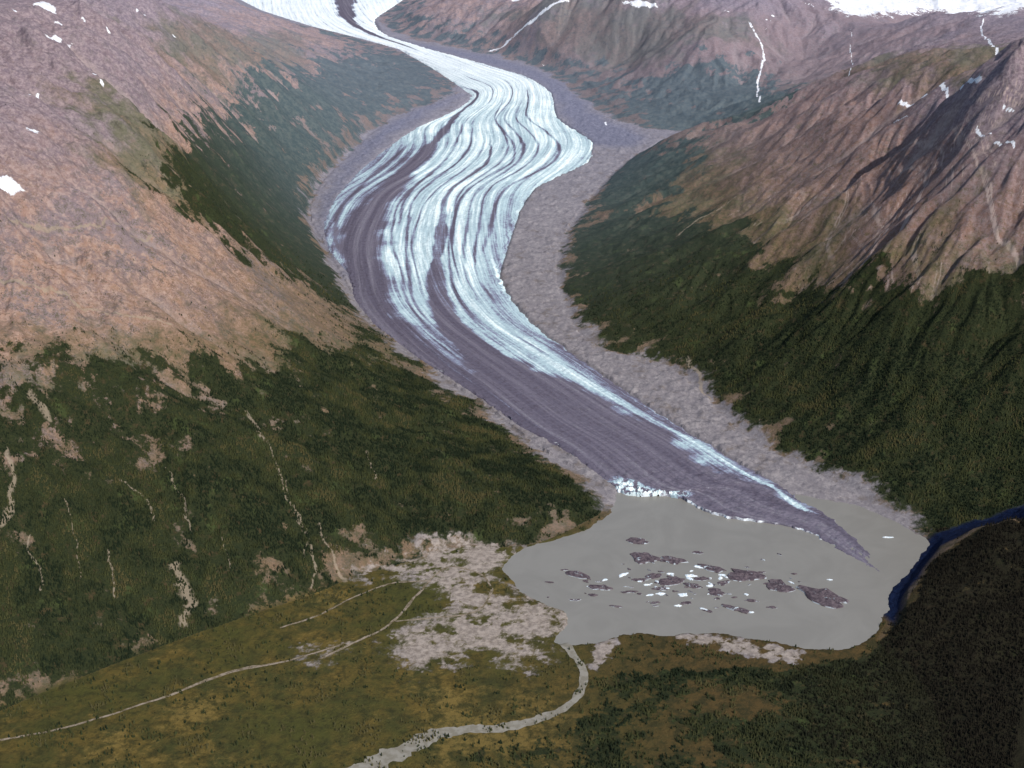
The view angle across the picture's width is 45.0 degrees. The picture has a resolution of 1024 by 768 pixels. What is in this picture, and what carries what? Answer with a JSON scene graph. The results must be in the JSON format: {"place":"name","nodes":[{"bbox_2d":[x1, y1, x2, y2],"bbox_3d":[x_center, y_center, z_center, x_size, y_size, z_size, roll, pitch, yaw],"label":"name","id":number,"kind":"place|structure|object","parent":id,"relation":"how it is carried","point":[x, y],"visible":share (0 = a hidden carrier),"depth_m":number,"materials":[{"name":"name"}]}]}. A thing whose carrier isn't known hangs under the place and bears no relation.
{"place":"outdoors","nodes":[
{"label":"outdoors","id":0,"kind":"place"},
{"bbox_2d":[0,641,349,740],"bbox_3d":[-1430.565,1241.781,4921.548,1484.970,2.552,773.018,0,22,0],"label":"road","id":1,"kind":"structure","parent":0,"point":[225,673],"depth_m":4997.48,"materials":[{"name":"grey gravel"}]},
{"bbox_2d":[0,0,610,710],"bbox_3d":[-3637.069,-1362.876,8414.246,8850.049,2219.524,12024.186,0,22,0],"label":"mountain","id":2,"kind":"structure","parent":0,"point":[270,144],"depth_m":6772.08,"materials":[{"name":"green plant"}]},
{"bbox_2d":[0,73,1023,767],"bbox_3d":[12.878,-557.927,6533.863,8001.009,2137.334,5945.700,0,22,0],"label":"forest","id":3,"kind":"object","parent":2,"relation":"on","point":[784,687],"visible":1,"depth_m":5798.69,"materials":[{"name":"green plant"}]},
{"bbox_2d":[162,0,457,130],"bbox_3d":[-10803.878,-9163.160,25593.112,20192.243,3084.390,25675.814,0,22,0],"label":"mountain","id":4,"kind":"structure","parent":0,"point":[371,85],"depth_m":15975.77,"materials":[{"name":"stone"}]},
{"bbox_2d":[280,580,430,627],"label":"path","id":5,"kind":"structure","parent":0,"point":[351,598],"depth_m":5591.90,"materials":[{"name":"grey gravel"}]},
{"bbox_2d":[320,581,430,658],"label":"path","id":6,"kind":"structure","parent":0,"point":[400,614],"depth_m":5389.38,"materials":[{"name":"grey gravel"}]},
{"bbox_2d":[395,589,492,621],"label":"path","id":7,"kind":"structure","parent":0,"point":[488,597],"depth_m":5462.74,"materials":[{"name":"grey gravel"}]},
{"bbox_2d":[430,566,492,589],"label":"path","id":8,"kind":"structure","parent":0,"point":[485,578],"depth_m":5795.75,"materials":[{"name":"grey gravel"}]},
{"bbox_2d":[348,643,587,767],"bbox_3d":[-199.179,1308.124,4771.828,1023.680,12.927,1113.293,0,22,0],"label":"river","id":9,"kind":"structure","parent":0,"point":[389,755],"depth_m":4720.14,"materials":[{"name":"liquid"}]},
{"bbox_2d":[0,0,946,767],"bbox_3d":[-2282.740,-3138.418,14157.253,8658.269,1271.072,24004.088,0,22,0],"label":"ground","id":10,"kind":"structure","parent":0,"point":[512,630],"depth_m":5101.55,"materials":[{"name":"green plant"}]},
{"bbox_2d":[242,0,878,570],"bbox_3d":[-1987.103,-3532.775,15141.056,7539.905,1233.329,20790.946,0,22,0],"label":"glacier","id":11,"kind":"object","parent":10,"relation":"on","point":[420,224],"visible":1,"depth_m":9719.61,"materials":[{"name":"white ice"}]},
{"bbox_2d":[377,0,1023,130],"bbox_3d":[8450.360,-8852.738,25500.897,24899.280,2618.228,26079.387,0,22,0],"label":"mountain","id":12,"kind":"structure","parent":0,"point":[669,65],"depth_m":16414.76,"materials":[{"name":"stone"}]},
{"bbox_2d":[502,492,929,649],"bbox_3d":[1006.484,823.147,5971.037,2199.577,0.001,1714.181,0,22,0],"label":"lake","id":13,"kind":"structure","parent":0,"point":[600,550],"depth_m":5813.85,"materials":[{"name":"liquid"}]},
{"bbox_2d":[565,571,590,579],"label":"iceberg","id":14,"kind":"object","parent":13,"relation":"on","point":[578,574],"visible":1,"depth_m":5783.16,"materials":[{"name":"grey ice"}]},
{"bbox_2d":[588,585,612,590],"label":"iceberg","id":15,"kind":"object","parent":13,"relation":"on","point":[600,587],"visible":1,"depth_m":5677.12,"materials":[{"name":"grey ice"}]},
{"bbox_2d":[626,537,648,543],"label":"iceberg","id":16,"kind":"object","parent":13,"relation":"on","point":[633,540],"visible":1,"depth_m":6085.14,"materials":[{"name":"grey ice"}]},
{"bbox_2d":[631,578,647,581],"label":"iceberg","id":17,"kind":"object","parent":13,"relation":"on","point":[639,579],"visible":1,"depth_m":5750.00,"materials":[{"name":"grey ice"}]},
{"bbox_2d":[630,552,660,563],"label":"iceberg","id":18,"kind":"object","parent":13,"relation":"on","point":[642,558],"visible":1,"depth_m":5926.44,"materials":[{"name":"grey ice"}]},
{"bbox_2d":[645,573,661,578],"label":"iceberg","id":19,"kind":"object","parent":13,"relation":"on","point":[652,576],"visible":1,"depth_m":5779.63,"materials":[{"name":"grey ice"}]},
{"bbox_2d":[651,587,667,590],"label":"iceberg","id":20,"kind":"object","parent":13,"relation":"on","point":[660,588],"visible":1,"depth_m":5673.39,"materials":[{"name":"grey ice"}]},
{"bbox_2d":[658,576,684,585],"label":"iceberg","id":21,"kind":"object","parent":13,"relation":"on","point":[674,580],"visible":1,"depth_m":5728.52,"materials":[{"name":"grey ice"}]},
{"bbox_2d":[659,556,688,564],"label":"iceberg","id":22,"kind":"object","parent":13,"relation":"on","point":[671,560],"visible":1,"depth_m":5908.10,"materials":[{"name":"grey ice"}]},
{"bbox_2d":[680,601,690,604],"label":"iceberg","id":23,"kind":"object","parent":13,"relation":"on","point":[685,602],"visible":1,"depth_m":5563.32,"materials":[{"name":"grey ice"}]},
{"bbox_2d":[683,582,702,588],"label":"iceberg","id":24,"kind":"object","parent":13,"relation":"on","point":[691,585],"visible":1,"depth_m":5698.87,"materials":[{"name":"grey ice"}]},
{"bbox_2d":[694,576,710,580],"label":"iceberg","id":25,"kind":"object","parent":13,"relation":"on","point":[703,578],"visible":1,"depth_m":5755.22,"materials":[{"name":"grey ice"}]},
{"bbox_2d":[697,564,726,572],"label":"iceberg","id":26,"kind":"object","parent":13,"relation":"on","point":[715,569],"visible":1,"depth_m":5835.82,"materials":[{"name":"grey ice"}]},
{"bbox_2d":[708,588,725,595],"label":"iceberg","id":27,"kind":"object","parent":13,"relation":"on","point":[716,592],"visible":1,"depth_m":5643.62,"materials":[{"name":"grey ice"}]},
{"bbox_2d":[717,580,729,584],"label":"iceberg","id":28,"kind":"object","parent":13,"relation":"on","point":[722,582],"visible":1,"depth_m":5725.68,"materials":[{"name":"grey ice"}]},
{"bbox_2d":[721,604,749,613],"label":"iceberg","id":29,"kind":"object","parent":13,"relation":"on","point":[739,609],"visible":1,"depth_m":5513.09,"materials":[{"name":"grey ice"}]},
{"bbox_2d":[727,569,765,581],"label":"iceberg","id":30,"kind":"object","parent":13,"relation":"on","point":[738,575],"visible":1,"depth_m":5770.43,"materials":[{"name":"grey ice"}]},
{"bbox_2d":[744,599,758,601],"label":"iceberg","id":31,"kind":"object","parent":13,"relation":"on","point":[750,600],"visible":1,"depth_m":5580.69,"materials":[{"name":"grey ice"}]},
{"bbox_2d":[766,579,794,591],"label":"iceberg","id":32,"kind":"object","parent":13,"relation":"on","point":[779,585],"visible":1,"depth_m":5687.82,"materials":[{"name":"grey ice"}]},
{"bbox_2d":[795,585,848,608],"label":"iceberg","id":33,"kind":"object","parent":13,"relation":"on","point":[826,597],"visible":1,"depth_m":5594.44,"materials":[{"name":"grey ice"}]},
{"bbox_2d":[557,28,1023,531],"bbox_3d":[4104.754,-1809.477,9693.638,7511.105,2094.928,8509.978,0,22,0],"label":"mountain","id":34,"kind":"structure","parent":0,"point":[903,149],"depth_m":8140.52,"materials":[{"name":"green plant"}]},
{"bbox_2d":[877,508,1023,767],"bbox_3d":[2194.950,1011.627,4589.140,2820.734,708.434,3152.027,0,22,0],"label":"hill","id":35,"kind":"structure","parent":0,"point":[903,596],"depth_m":5265.19,"materials":[{"name":"green plant"}]}
]}

